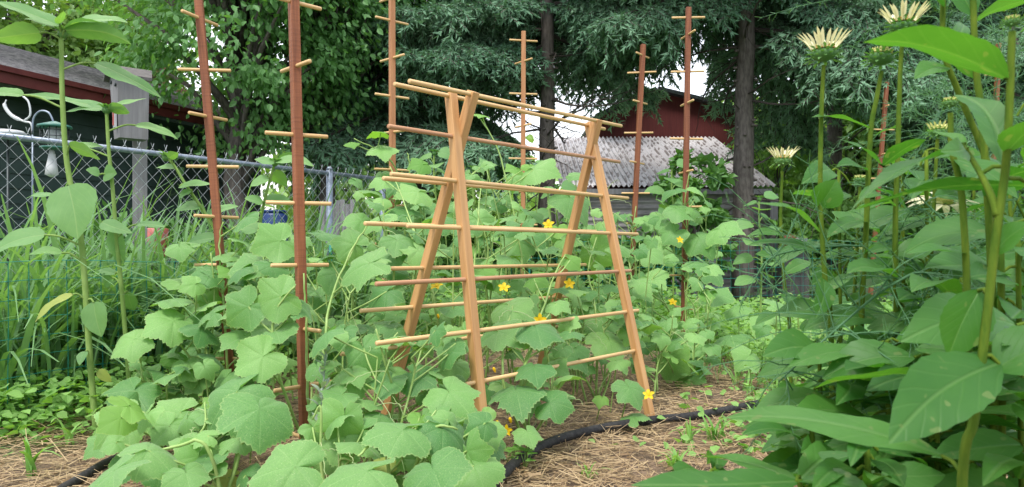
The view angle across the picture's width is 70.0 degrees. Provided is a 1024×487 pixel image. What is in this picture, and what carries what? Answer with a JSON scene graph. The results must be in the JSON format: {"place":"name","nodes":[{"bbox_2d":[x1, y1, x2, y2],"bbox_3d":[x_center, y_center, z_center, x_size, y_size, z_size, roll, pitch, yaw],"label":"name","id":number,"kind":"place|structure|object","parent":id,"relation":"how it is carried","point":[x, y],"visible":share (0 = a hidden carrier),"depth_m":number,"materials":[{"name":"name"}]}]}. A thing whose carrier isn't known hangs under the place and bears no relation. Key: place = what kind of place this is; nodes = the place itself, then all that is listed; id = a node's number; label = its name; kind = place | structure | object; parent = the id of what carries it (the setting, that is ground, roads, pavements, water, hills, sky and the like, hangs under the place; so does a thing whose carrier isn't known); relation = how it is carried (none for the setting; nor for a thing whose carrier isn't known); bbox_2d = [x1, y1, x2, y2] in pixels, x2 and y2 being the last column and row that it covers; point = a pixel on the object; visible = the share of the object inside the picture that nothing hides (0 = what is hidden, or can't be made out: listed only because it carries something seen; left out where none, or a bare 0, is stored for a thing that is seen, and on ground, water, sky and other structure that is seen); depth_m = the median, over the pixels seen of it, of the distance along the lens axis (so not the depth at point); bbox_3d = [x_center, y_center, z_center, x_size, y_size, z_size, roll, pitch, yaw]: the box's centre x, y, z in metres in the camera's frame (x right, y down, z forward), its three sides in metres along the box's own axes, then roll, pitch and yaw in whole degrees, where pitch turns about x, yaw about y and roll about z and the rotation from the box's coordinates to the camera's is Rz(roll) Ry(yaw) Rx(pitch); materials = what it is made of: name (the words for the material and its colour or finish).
{"place":"outdoors","nodes":[
{"label":"outdoors","id":0,"kind":"place"},
{"bbox_2d":[3,0,886,210],"label":"sky","id":1,"kind":"structure","parent":0,"point":[696,88],"materials":[{"name":"white"}]},
{"bbox_2d":[0,261,1015,486],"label":"ground","id":2,"kind":"structure","parent":0,"point":[657,468],"depth_m":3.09,"materials":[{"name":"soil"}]},
{"bbox_2d":[3,96,53,249],"bbox_3d":[-2.875,-0.040,4.350,0.307,1.680,0.019,0,0,0],"label":"shepherd hook","id":3,"kind":"object","parent":2,"relation":"on","point":[8,112],"visible":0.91,"depth_m":4.34,"materials":[{"name":"metal"}]},
{"bbox_2d":[36,121,72,149],"bbox_3d":[-2.721,-0.646,4.350,0.190,0.164,0.185,0,0,0],"label":"bird feeder","id":4,"kind":"object","parent":3,"relation":"hanging from","point":[53,128],"visible":0.54,"depth_m":4.32,"materials":[{"name":"green plastic"}]},
{"bbox_2d":[1,436,71,477],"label":"grass tuft","id":5,"kind":"object","parent":2,"relation":"on","point":[30,466],"visible":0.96,"depth_m":2.50,"materials":[{"name":"green plant"}]},
{"bbox_2d":[0,1,160,431],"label":"sunflower plant","id":6,"kind":"object","parent":2,"relation":"on","point":[70,206],"visible":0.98,"depth_m":3.02,"materials":[{"name":"green plant"}]},
{"bbox_2d":[0,199,170,290],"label":"shrub","id":7,"kind":"object","parent":2,"relation":"on","point":[95,225],"visible":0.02,"depth_m":6.53,"materials":[{"name":"green plant"}]},
{"bbox_2d":[0,0,185,89],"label":"broadleaf tree","id":8,"kind":"object","parent":2,"relation":"on","point":[44,44],"visible":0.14,"depth_m":16.45,"materials":[{"name":"green plant"}]},
{"bbox_2d":[28,92,176,378],"bbox_3d":[-1.960,0.039,3.407,0.757,1.522,0.219,0,0,0],"label":"sunflower plant","id":9,"kind":"object","parent":2,"relation":"on","point":[116,229],"visible":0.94,"depth_m":3.40,"materials":[{"name":"green plant"}]},
{"bbox_2d":[57,442,151,486],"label":"soaker hose","id":10,"kind":"object","parent":2,"relation":"on","point":[89,472],"visible":0.27,"depth_m":2.43,"materials":[{"name":"black rubber"}]},
{"bbox_2d":[20,0,220,95],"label":"broadleaf tree","id":11,"kind":"object","parent":2,"relation":"on","point":[168,79],"visible":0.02,"depth_m":17.85,"materials":[{"name":"green plant"}]},
{"bbox_2d":[103,66,151,264],"bbox_3d":[-2.428,-0.155,4.638,0.274,1.911,0.272,0,0,-42],"label":"birdhouse","id":12,"kind":"object","parent":2,"relation":"on","point":[138,110],"visible":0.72,"depth_m":4.59,"materials":[{"name":"grey wood"}]},
{"bbox_2d":[0,44,290,254],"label":"house","id":13,"kind":"structure","parent":2,"relation":"on","point":[26,72],"depth_m":8.12,"materials":[{"name":"red"}]},
{"bbox_2d":[0,245,331,417],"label":"wire garden fence","id":14,"kind":"object","parent":2,"relation":"on","point":[67,332],"visible":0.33,"depth_m":3.43,"materials":[{"name":"grey metal"}]},
{"bbox_2d":[0,125,385,310],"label":"chain link fence","id":15,"kind":"object","parent":2,"relation":"on","point":[329,173],"visible":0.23,"depth_m":4.48,"materials":[{"name":"metal"}]},
{"bbox_2d":[101,211,293,442],"bbox_3d":[-1.257,0.349,3.168,0.776,0.997,0.806,0,0,0],"label":"cucumber plant","id":16,"kind":"object","parent":2,"relation":"on","point":[194,365],"visible":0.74,"depth_m":3.01,"materials":[{"name":"green plant"}]},
{"bbox_2d":[157,150,237,242],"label":"sunflower plant","id":17,"kind":"object","parent":2,"relation":"on","point":[170,157],"visible":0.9,"depth_m":3.69,"materials":[{"name":"green plant"}]},
{"bbox_2d":[148,217,255,264],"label":"shrub","id":18,"kind":"object","parent":2,"relation":"on","point":[171,222],"depth_m":7.57,"materials":[{"name":"green plant"}]},
{"bbox_2d":[83,373,325,486],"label":"cucumber plant","id":19,"kind":"object","parent":2,"relation":"on","point":[214,430],"visible":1,"depth_m":2.17,"materials":[{"name":"green plant"}]},
{"bbox_2d":[178,0,238,371],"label":"plant stake","id":20,"kind":"object","parent":2,"relation":"on","point":[212,166],"visible":0.69,"depth_m":3.31,"materials":[{"name":"red wood"}]},
{"bbox_2d":[0,325,423,445],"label":"clover patch","id":21,"kind":"object","parent":2,"relation":"on","point":[61,405],"visible":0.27,"depth_m":3.22,"materials":[{"name":"green plant"}]},
{"bbox_2d":[42,0,405,237],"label":"broadleaf tree","id":22,"kind":"object","parent":2,"relation":"on","point":[249,34],"visible":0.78,"depth_m":8.23,"materials":[{"name":"green plant"}]},
{"bbox_2d":[0,136,511,412],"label":"tall grass","id":23,"kind":"structure","parent":2,"relation":"on","point":[27,328],"depth_m":3.73,"materials":[{"name":"green plant"}]},
{"bbox_2d":[241,152,313,281],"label":"sunflower plant","id":24,"kind":"object","parent":2,"relation":"on","point":[279,177],"visible":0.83,"depth_m":3.99,"materials":[{"name":"green plant"}]},
{"bbox_2d":[265,0,331,439],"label":"plant stake","id":25,"kind":"object","parent":2,"relation":"on","point":[298,202],"visible":0.74,"depth_m":2.71,"materials":[{"name":"red wood"}]},
{"bbox_2d":[307,348,333,420],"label":"silvery weed","id":26,"kind":"object","parent":2,"relation":"on","point":[324,382],"visible":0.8,"depth_m":2.40,"materials":[{"name":"green plant"}]},
{"bbox_2d":[218,0,449,220],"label":"broadleaf tree","id":27,"kind":"object","parent":2,"relation":"on","point":[350,11],"visible":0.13,"depth_m":9.19,"materials":[{"name":"green plant"}]},
{"bbox_2d":[320,199,354,249],"bbox_3d":[-1.816,0.168,7.617,0.400,1.264,0.055,0,0,0],"label":"wooden fence","id":28,"kind":"object","parent":2,"relation":"on","point":[345,209],"visible":0.2,"depth_m":7.59,"materials":[{"name":"grey wood"}]},
{"bbox_2d":[260,75,444,229],"bbox_3d":[-4.649,-3.636,22.126,6.828,8.994,7.077,0,0,0],"label":"broadleaf tree","id":29,"kind":"object","parent":2,"relation":"on","point":[341,192],"visible":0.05,"depth_m":21.21,"materials":[{"name":"green plant"}]},
{"bbox_2d":[225,226,480,474],"bbox_3d":[-0.641,0.381,2.892,0.858,0.931,1.496,0,0,-14],"label":"cucumber plant","id":30,"kind":"object","parent":2,"relation":"on","point":[278,307],"visible":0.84,"depth_m":2.52,"materials":[{"name":"green plant"}]},
{"bbox_2d":[374,0,408,358],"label":"plant stake","id":31,"kind":"object","parent":2,"relation":"on","point":[391,95],"visible":0.5,"depth_m":4.59,"materials":[{"name":"brown wood"}]},
{"bbox_2d":[334,131,449,365],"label":"cucumber plant","id":32,"kind":"object","parent":2,"relation":"on","point":[355,221],"visible":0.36,"depth_m":4.41,"materials":[{"name":"green plant"}]},
{"bbox_2d":[297,405,506,486],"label":"cucumber plant","id":33,"kind":"object","parent":2,"relation":"on","point":[443,446],"visible":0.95,"depth_m":2.08,"materials":[{"name":"green plant"}]},
{"bbox_2d":[277,0,557,293],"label":"spruce tree","id":34,"kind":"object","parent":2,"relation":"on","point":[415,145],"visible":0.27,"depth_m":9.10,"materials":[{"name":"green plant"}]},
{"bbox_2d":[374,209,483,301],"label":"shrub","id":35,"kind":"object","parent":2,"relation":"on","point":[449,238],"visible":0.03,"depth_m":8.66,"materials":[{"name":"green plant"}]},
{"bbox_2d":[411,147,453,324],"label":"cucumber plant","id":36,"kind":"object","parent":2,"relation":"on","point":[443,152],"visible":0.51,"depth_m":5.59,"materials":[{"name":"green plant"}]},
{"bbox_2d":[360,162,534,224],"bbox_3d":[-2.236,-1.451,24.121,5.693,4.640,5.098,0,0,-34],"label":"broadleaf tree","id":37,"kind":"object","parent":2,"relation":"on","point":[469,197],"visible":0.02,"depth_m":23.57,"materials":[{"name":"green plant"}]},
{"bbox_2d":[364,114,589,405],"bbox_3d":[-0.201,0.116,3.897,1.251,1.625,1.514,0,0,0],"label":"cucumber plant","id":38,"kind":"object","parent":2,"relation":"on","point":[518,247],"visible":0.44,"depth_m":3.87,"materials":[{"name":"green plant"}]},
{"bbox_2d":[340,79,654,415],"bbox_3d":[-0.058,0.101,3.167,0.778,1.429,1.741,0,0,44],"label":"frame trellis","id":39,"kind":"object","parent":2,"relation":"on","point":[454,180],"visible":0.82,"depth_m":2.85,"materials":[{"name":"beige wood"}]},
{"bbox_2d":[457,216,583,295],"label":"shrub","id":40,"kind":"object","parent":2,"relation":"on","point":[536,258],"visible":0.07,"depth_m":9.10,"materials":[{"name":"green plant"}]},
{"bbox_2d":[509,31,537,273],"bbox_3d":[0.090,-0.453,5.951,0.220,2.545,0.154,0,0,23],"label":"plant stake","id":41,"kind":"object","parent":2,"relation":"on","point":[523,93],"visible":0.63,"depth_m":5.93,"materials":[{"name":"brown wood"}]},
{"bbox_2d":[365,0,684,301],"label":"spruce tree","id":42,"kind":"object","parent":2,"relation":"on","point":[474,55],"visible":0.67,"depth_m":9.03,"materials":[{"name":"green plant"}]},
{"bbox_2d":[477,192,584,349],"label":"cucumber plant","id":43,"kind":"object","parent":2,"relation":"on","point":[539,238],"visible":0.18,"depth_m":5.65,"materials":[{"name":"green plant"}]},
{"bbox_2d":[361,280,748,343],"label":"back weeds","id":44,"kind":"object","parent":2,"relation":"on","point":[658,303],"visible":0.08,"depth_m":6.28,"materials":[{"name":"green plant"}]},
{"bbox_2d":[532,180,580,328],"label":"cucumber plant","id":45,"kind":"object","parent":2,"relation":"on","point":[565,185],"visible":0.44,"depth_m":6.39,"materials":[{"name":"green plant"}]},
{"bbox_2d":[481,219,654,462],"bbox_3d":[0.119,0.343,3.133,0.748,0.938,1.071,0,0,40],"label":"cucumber plant","id":46,"kind":"object","parent":2,"relation":"on","point":[520,402],"visible":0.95,"depth_m":2.86,"materials":[{"name":"green plant"}]},
{"bbox_2d":[445,158,706,427],"bbox_3d":[0.310,0.218,4.006,1.615,1.534,1.862,0,0,0],"label":"cucumber plant","id":47,"kind":"object","parent":2,"relation":"on","point":[601,337],"visible":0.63,"depth_m":3.79,"materials":[{"name":"green plant"}]},
{"bbox_2d":[260,134,908,260],"bbox_3d":[0.122,-2.273,36.002,69.415,7.831,7.527,0,0,0],"label":"distant wood","id":48,"kind":"object","parent":2,"relation":"on","point":[529,206],"visible":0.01,"depth_m":34.07,"materials":[{"name":"green plant"}]},
{"bbox_2d":[550,229,696,296],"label":"shrub","id":49,"kind":"object","parent":2,"relation":"on","point":[626,244],"visible":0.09,"depth_m":8.54,"materials":[{"name":"green plant"}]},
{"bbox_2d":[496,400,758,486],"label":"soaker hose","id":50,"kind":"object","parent":2,"relation":"on","point":[511,465],"visible":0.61,"depth_m":3.04,"materials":[{"name":"black rubber"}]},
{"bbox_2d":[583,207,672,322],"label":"cucumber plant","id":51,"kind":"object","parent":2,"relation":"on","point":[637,221],"visible":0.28,"depth_m":5.71,"materials":[{"name":"green plant"}]},
{"bbox_2d":[621,44,655,279],"bbox_3d":[1.028,-0.406,5.992,0.290,2.454,0.159,0,0,-21],"label":"plant stake","id":52,"kind":"object","parent":2,"relation":"on","point":[639,132],"visible":0.79,"depth_m":5.98,"materials":[{"name":"red wood"}]},
{"bbox_2d":[554,86,777,302],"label":"shed","id":53,"kind":"structure","parent":2,"relation":"on","point":[658,147],"depth_m":11.36,"materials":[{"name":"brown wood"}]},
{"bbox_2d":[644,158,697,298],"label":"sunflower plant","id":54,"kind":"object","parent":2,"relation":"on","point":[655,189],"visible":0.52,"depth_m":6.59,"materials":[{"name":"green plant"}]},
{"bbox_2d":[670,7,704,331],"bbox_3d":[1.236,-0.429,5.203,0.225,2.498,0.182,0,0,38],"label":"plant stake","id":55,"kind":"object","parent":2,"relation":"on","point":[687,72],"visible":0.65,"depth_m":5.18,"materials":[{"name":"red wood"}]},
{"bbox_2d":[635,172,751,389],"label":"cucumber plant","id":56,"kind":"object","parent":2,"relation":"on","point":[704,244],"visible":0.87,"depth_m":4.63,"materials":[{"name":"green plant"}]},
{"bbox_2d":[653,148,739,297],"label":"shrub","id":57,"kind":"object","parent":2,"relation":"on","point":[719,171],"visible":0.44,"depth_m":8.19,"materials":[{"name":"green plant"}]},
{"bbox_2d":[498,240,907,305],"bbox_3d":[2.356,0.356,8.000,5.132,0.912,0.044,0,0,0],"label":"wire garden fence","id":58,"kind":"object","parent":2,"relation":"on","point":[703,259],"visible":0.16,"depth_m":8.00,"materials":[{"name":"grey metal"}]},
{"bbox_2d":[672,450,740,470],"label":"coneflower","id":59,"kind":"object","parent":2,"relation":"on","point":[717,464],"visible":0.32,"depth_m":0.93,"materials":[{"name":"green plant"}]},
{"bbox_2d":[699,411,730,441],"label":"grass tuft","id":60,"kind":"object","parent":2,"relation":"on","point":[721,432],"visible":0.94,"depth_m":2.97,"materials":[{"name":"green plant"}]},
{"bbox_2d":[631,440,866,486],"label":"coneflower","id":61,"kind":"object","parent":2,"relation":"on","point":[755,472],"visible":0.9,"depth_m":0.81,"materials":[{"name":"green plant"}]},
{"bbox_2d":[733,191,778,312],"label":"sunflower plant","id":62,"kind":"object","parent":2,"relation":"on","point":[741,280],"visible":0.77,"depth_m":5.99,"materials":[{"name":"green plant"}]},
{"bbox_2d":[635,294,882,396],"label":"path grass","id":63,"kind":"structure","parent":2,"relation":"on","point":[735,379],"depth_m":4.37,"materials":[{"name":"green plant"}]},
{"bbox_2d":[557,0,968,309],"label":"spruce tree","id":64,"kind":"object","parent":2,"relation":"on","point":[774,52],"visible":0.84,"depth_m":8.79,"materials":[{"name":"green plant"}]},
{"bbox_2d":[748,146,810,383],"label":"coneflower","id":65,"kind":"object","parent":2,"relation":"on","point":[796,264],"visible":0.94,"depth_m":1.90,"materials":[{"name":"green plant"}]},
{"bbox_2d":[589,371,982,455],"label":"seedling weeds","id":66,"kind":"object","parent":2,"relation":"on","point":[714,449],"visible":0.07,"depth_m":3.13,"materials":[{"name":"green plant"}]},
{"bbox_2d":[723,108,853,244],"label":"shrub","id":67,"kind":"object","parent":2,"relation":"on","point":[774,173],"visible":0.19,"depth_m":10.86,"materials":[{"name":"green plant"}]},
{"bbox_2d":[773,234,808,302],"bbox_3d":[3.548,0.340,9.286,0.340,0.920,0.328,0,0,0],"label":"barrel","id":68,"kind":"object","parent":2,"relation":"on","point":[800,279],"visible":0.18,"depth_m":9.15,"materials":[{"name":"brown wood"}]},
{"bbox_2d":[721,293,870,396],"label":"cucumber plant","id":69,"kind":"object","parent":2,"relation":"on","point":[741,352],"visible":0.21,"depth_m":3.93,"materials":[{"name":"green plant"}]},
{"bbox_2d":[749,26,859,399],"bbox_3d":[0.507,0.223,1.213,0.287,1.153,0.089,0,0,-27],"label":"coneflower","id":70,"kind":"object","parent":2,"relation":"on","point":[831,194],"visible":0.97,"depth_m":1.21,"materials":[{"name":"green plant"}]},
{"bbox_2d":[741,421,872,486],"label":"coneflower","id":71,"kind":"object","parent":2,"relation":"on","point":[755,427],"visible":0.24,"depth_m":0.99,"materials":[{"name":"green plant"}]},
{"bbox_2d":[757,339,867,484],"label":"coneflower","id":72,"kind":"object","parent":2,"relation":"on","point":[768,369],"visible":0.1,"depth_m":1.26,"materials":[{"name":"green plant"}]},
{"bbox_2d":[754,187,908,298],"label":"shrub","id":73,"kind":"object","parent":2,"relation":"on","point":[788,214],"visible":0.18,"depth_m":9.46,"materials":[{"name":"green plant"}]},
{"bbox_2d":[761,160,905,451],"bbox_3d":[0.699,0.313,1.555,0.352,0.974,0.234,0,0,-23],"label":"coneflower","id":74,"kind":"object","parent":2,"relation":"on","point":[829,174],"visible":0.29,"depth_m":1.55,"materials":[{"name":"green plant"}]},
{"bbox_2d":[756,328,913,484],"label":"coneflower","id":75,"kind":"object","parent":2,"relation":"on","point":[790,343],"visible":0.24,"depth_m":1.07,"materials":[{"name":"green plant"}]},
{"bbox_2d":[648,294,1023,379],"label":"weed patch","id":76,"kind":"object","parent":2,"relation":"on","point":[732,326],"visible":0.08,"depth_m":5.75,"materials":[{"name":"green plant"}]},
{"bbox_2d":[667,155,1023,457],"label":"asparagus fern","id":77,"kind":"object","parent":2,"relation":"on","point":[890,285],"visible":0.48,"depth_m":1.19,"materials":[{"name":"green plant"}]},
{"bbox_2d":[819,175,875,329],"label":"coneflower","id":78,"kind":"object","parent":2,"relation":"on","point":[861,178],"visible":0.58,"depth_m":1.70,"materials":[{"name":"green plant"}]},
{"bbox_2d":[813,46,901,474],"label":"coneflower","id":79,"kind":"object","parent":2,"relation":"on","point":[880,57],"visible":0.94,"depth_m":1.25,"materials":[{"name":"green plant"}]},
{"bbox_2d":[731,0,983,270],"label":"spruce tree","id":80,"kind":"object","parent":2,"relation":"on","point":[834,133],"visible":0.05,"depth_m":10.84,"materials":[{"name":"green plant"}]},
{"bbox_2d":[804,283,926,476],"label":"coneflower","id":81,"kind":"object","parent":2,"relation":"on","point":[903,295],"visible":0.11,"depth_m":1.23,"materials":[{"name":"green plant"}]},
{"bbox_2d":[763,105,971,239],"bbox_3d":[8.261,-1.786,16.797,5.447,5.318,5.468,0,0,30],"label":"broadleaf tree","id":82,"kind":"object","parent":2,"relation":"on","point":[850,127],"visible":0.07,"depth_m":16.12,"materials":[{"name":"green plant"}]},
{"bbox_2d":[793,442,945,486],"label":"coneflower","id":83,"kind":"object","parent":2,"relation":"on","point":[922,473],"visible":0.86,"depth_m":0.83,"materials":[{"name":"green plant"}]},
{"bbox_2d":[783,326,957,476],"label":"coneflower","id":84,"kind":"object","parent":2,"relation":"on","point":[816,353],"visible":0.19,"depth_m":1.03,"materials":[{"name":"green plant"}]},
{"bbox_2d":[724,14,1023,486],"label":"coneflower","id":85,"kind":"object","parent":2,"relation":"on","point":[953,385],"visible":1,"depth_m":0.72,"materials":[{"name":"green plant"}]},
{"bbox_2d":[868,82,894,293],"bbox_3d":[3.758,-0.416,7.488,0.298,2.476,0.233,0,0,-35],"label":"plant stake","id":86,"kind":"object","parent":2,"relation":"on","point":[884,111],"visible":0.26,"depth_m":7.48,"materials":[{"name":"red wood"}]},
{"bbox_2d":[839,0,931,389],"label":"coneflower","id":87,"kind":"object","parent":2,"relation":"on","point":[897,151],"visible":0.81,"depth_m":1.19,"materials":[{"name":"green plant"}]},
{"bbox_2d":[838,169,940,473],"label":"coneflower","id":88,"kind":"object","parent":2,"relation":"on","point":[920,176],"visible":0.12,"depth_m":1.70,"materials":[{"name":"green plant"}]},
{"bbox_2d":[832,176,978,295],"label":"shrub","id":89,"kind":"object","parent":2,"relation":"on","point":[912,230],"visible":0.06,"depth_m":8.97,"materials":[{"name":"green plant"}]},
{"bbox_2d":[822,338,1023,486],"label":"coneflower","id":90,"kind":"object","parent":2,"relation":"on","point":[863,351],"visible":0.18,"depth_m":1.00,"materials":[{"name":"green plant"}]},
{"bbox_2d":[898,120,954,297],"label":"coneflower","id":91,"kind":"object","parent":2,"relation":"on","point":[940,127],"visible":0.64,"depth_m":1.45,"materials":[{"name":"green plant"}]},
{"bbox_2d":[851,146,1005,395],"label":"coneflower","id":92,"kind":"object","parent":2,"relation":"on","point":[878,212],"visible":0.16,"depth_m":1.40,"materials":[{"name":"green plant"}]},
{"bbox_2d":[850,0,1023,197],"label":"spruce tree","id":93,"kind":"object","parent":2,"relation":"on","point":[955,16],"visible":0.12,"depth_m":9.36,"materials":[{"name":"green plant"}]},
{"bbox_2d":[852,9,1023,213],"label":"broadleaf tree","id":94,"kind":"object","parent":2,"relation":"on","point":[920,153],"depth_m":15.53,"materials":[{"name":"green plant"}]},
{"bbox_2d":[902,192,979,279],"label":"coneflower","id":95,"kind":"object","parent":2,"relation":"on","point":[943,205],"visible":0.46,"depth_m":1.48,"materials":[{"name":"green plant"}]},
{"bbox_2d":[867,259,1023,467],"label":"coneflower","id":96,"kind":"object","parent":2,"relation":"on","point":[954,286],"visible":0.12,"depth_m":1.12,"materials":[{"name":"green plant"}]},
{"bbox_2d":[914,0,1005,477],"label":"coneflower","id":97,"kind":"object","parent":2,"relation":"on","point":[924,68],"visible":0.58,"depth_m":1.02,"materials":[{"name":"green plant"}]},
{"bbox_2d":[901,292,1023,486],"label":"coneflower","id":98,"kind":"object","parent":2,"relation":"on","point":[998,454],"visible":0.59,"depth_m":0.84,"materials":[{"name":"green plant"}]},
{"bbox_2d":[907,97,1018,463],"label":"coneflower","id":99,"kind":"object","parent":2,"relation":"on","point":[976,270],"visible":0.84,"depth_m":0.95,"materials":[{"name":"green plant"}]},
{"bbox_2d":[905,217,1023,486],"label":"coneflower","id":100,"kind":"object","parent":2,"relation":"on","point":[946,231],"visible":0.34,"depth_m":1.05,"materials":[{"name":"green plant"}]},
{"bbox_2d":[934,0,1023,430],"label":"coneflower","id":101,"kind":"object","parent":2,"relation":"on","point":[970,7],"visible":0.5,"depth_m":0.98,"materials":[{"name":"green plant"}]},
{"bbox_2d":[939,166,1023,430],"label":"coneflower","id":102,"kind":"object","parent":2,"relation":"on","point":[1008,218],"visible":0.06,"depth_m":1.50,"materials":[{"name":"green plant"}]},
{"bbox_2d":[957,103,1023,431],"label":"coneflower","id":103,"kind":"object","parent":2,"relation":"on","point":[1009,254],"visible":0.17,"depth_m":1.29,"materials":[{"name":"green plant"}]},
{"bbox_2d":[754,0,1023,476],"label":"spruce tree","id":104,"kind":"object","parent":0,"point":[956,112],"visible":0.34,"depth_m":1.77,"materials":[{"name":"green plant"}]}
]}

